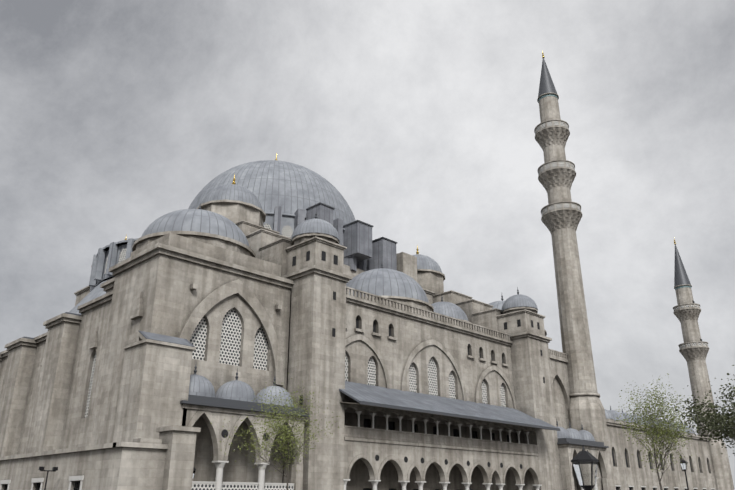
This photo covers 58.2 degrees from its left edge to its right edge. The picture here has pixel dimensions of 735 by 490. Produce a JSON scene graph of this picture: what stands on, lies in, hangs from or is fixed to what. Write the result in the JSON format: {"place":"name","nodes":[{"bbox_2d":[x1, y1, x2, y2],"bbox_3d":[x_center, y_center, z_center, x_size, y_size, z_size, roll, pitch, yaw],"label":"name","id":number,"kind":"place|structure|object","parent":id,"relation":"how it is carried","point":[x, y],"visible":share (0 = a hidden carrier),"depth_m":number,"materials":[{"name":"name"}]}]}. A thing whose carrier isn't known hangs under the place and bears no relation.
{"place":"outdoors","nodes":[
{"label":"outdoors","id":0,"kind":"place"},
{"bbox_2d":[0,291,112,456],"bbox_3d":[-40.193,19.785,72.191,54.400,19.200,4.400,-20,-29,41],"label":"buttressed wall","id":1,"kind":"structure","parent":0,"point":[50,383],"depth_m":60.80,"materials":[{"name":"beige stone"}]},
{"bbox_2d":[0,425,200,489],"bbox_3d":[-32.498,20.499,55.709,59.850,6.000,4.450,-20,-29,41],"label":"cemetery wall","id":2,"kind":"structure","parent":0,"point":[165,461],"depth_m":37.47,"materials":[{"name":"stone"}]},
{"bbox_2d":[0,0,734,489],"label":"sky","id":3,"kind":"structure","parent":0,"point":[423,115],"materials":[{"name":"grey"}]},
{"bbox_2d":[549,349,577,489],"bbox_3d":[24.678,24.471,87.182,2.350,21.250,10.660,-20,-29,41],"label":"wall","id":4,"kind":"structure","parent":0,"point":[558,365],"depth_m":90.56,"materials":[{"name":"beige stone"}]},
{"label":"ground","id":5,"kind":"structure","parent":0,"visible":0},
{"bbox_2d":[38,466,57,489],"bbox_3d":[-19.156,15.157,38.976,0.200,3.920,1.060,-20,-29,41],"label":"floodlight pole","id":6,"kind":"object","parent":5,"relation":"on","point":[54,469],"visible":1,"depth_m":39.45,"materials":[{"name":"metal"}]},
{"bbox_2d":[180,365,309,489],"bbox_3d":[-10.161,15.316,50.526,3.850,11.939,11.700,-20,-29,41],"label":"portico","id":7,"kind":"structure","parent":5,"relation":"on","point":[232,402],"depth_m":49.65,"materials":[{"name":"stone"}]},
{"bbox_2d":[211,373,338,489],"bbox_3d":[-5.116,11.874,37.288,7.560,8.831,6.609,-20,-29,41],"label":"tree","id":8,"kind":"object","parent":5,"relation":"on","point":[284,439],"visible":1,"depth_m":37.63,"materials":[{"name":"green plant"}]},
{"bbox_2d":[74,174,567,489],"bbox_3d":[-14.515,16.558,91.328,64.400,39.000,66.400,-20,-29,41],"label":"mosque hall","id":9,"kind":"structure","parent":5,"relation":"on","point":[218,286],"depth_m":59.05,"materials":[{"name":"beige stone"}]},
{"bbox_2d":[70,238,138,314],"bbox_3d":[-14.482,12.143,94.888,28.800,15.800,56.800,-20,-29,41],"label":"buttresses","id":10,"kind":"structure","parent":9,"relation":"on","point":[106,258],"depth_m":78.88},
{"bbox_2d":[188,153,417,282],"bbox_3d":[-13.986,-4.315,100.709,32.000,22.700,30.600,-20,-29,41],"label":"dome","id":11,"kind":"structure","parent":9,"relation":"on","point":[291,197],"depth_m":90.79,"materials":[{"name":"grey metal"}]},
{"bbox_2d":[339,381,559,489],"bbox_3d":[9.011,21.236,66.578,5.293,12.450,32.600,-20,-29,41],"label":"arcaded gallery","id":12,"kind":"object","parent":9,"relation":"attached to","point":[373,449],"visible":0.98,"depth_m":64.72,"materials":[{"name":"beige stone"}]},
{"bbox_2d":[534,50,614,489],"bbox_3d":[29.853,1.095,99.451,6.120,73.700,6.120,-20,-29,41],"label":"minaret","id":13,"kind":"object","parent":5,"relation":"on","point":[561,213],"visible":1,"depth_m":97.15,"materials":[{"name":"stone"}]},
{"bbox_2d":[556,420,609,489],"bbox_3d":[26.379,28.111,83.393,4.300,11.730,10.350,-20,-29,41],"label":"portico","id":14,"kind":"structure","parent":5,"relation":"on","point":[571,442],"depth_m":82.01,"materials":[{"name":"stone"}]},
{"bbox_2d":[571,445,598,489],"bbox_3d":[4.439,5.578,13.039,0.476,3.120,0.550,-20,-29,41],"label":"lamp","id":15,"kind":"object","parent":5,"relation":"on","point":[584,462],"visible":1,"depth_m":13.29,"materials":[{"name":"metal"}]},
{"bbox_2d":[615,373,699,489],"bbox_3d":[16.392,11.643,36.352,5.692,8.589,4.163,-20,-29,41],"label":"tree","id":16,"kind":"object","parent":5,"relation":"on","point":[666,430],"visible":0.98,"depth_m":36.78,"materials":[{"name":"green plant"}]},
{"bbox_2d":[605,406,715,489],"bbox_3d":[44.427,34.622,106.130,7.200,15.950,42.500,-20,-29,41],"label":"courtyard wall","id":17,"kind":"structure","parent":5,"relation":"on","point":[630,471],"depth_m":101.38,"materials":[{"name":"stone"}]},
{"bbox_2d":[680,459,688,489],"bbox_3d":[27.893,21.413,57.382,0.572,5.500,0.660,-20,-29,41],"label":"lamp","id":18,"kind":"object","parent":5,"relation":"on","point":[684,465],"visible":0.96,"depth_m":57.95,"materials":[{"name":"metal"}]},
{"bbox_2d":[673,239,733,489],"bbox_3d":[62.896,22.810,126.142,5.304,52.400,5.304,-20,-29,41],"label":"minaret","id":19,"kind":"object","parent":5,"relation":"on","point":[694,349],"visible":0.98,"depth_m":125.10,"materials":[{"name":"stone"}]},
{"bbox_2d":[674,365,734,456],"bbox_3d":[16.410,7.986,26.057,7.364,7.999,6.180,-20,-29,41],"label":"tree","id":20,"kind":"object","parent":5,"relation":"on","point":[716,422],"visible":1,"depth_m":27.02,"materials":[{"name":"green plant"}]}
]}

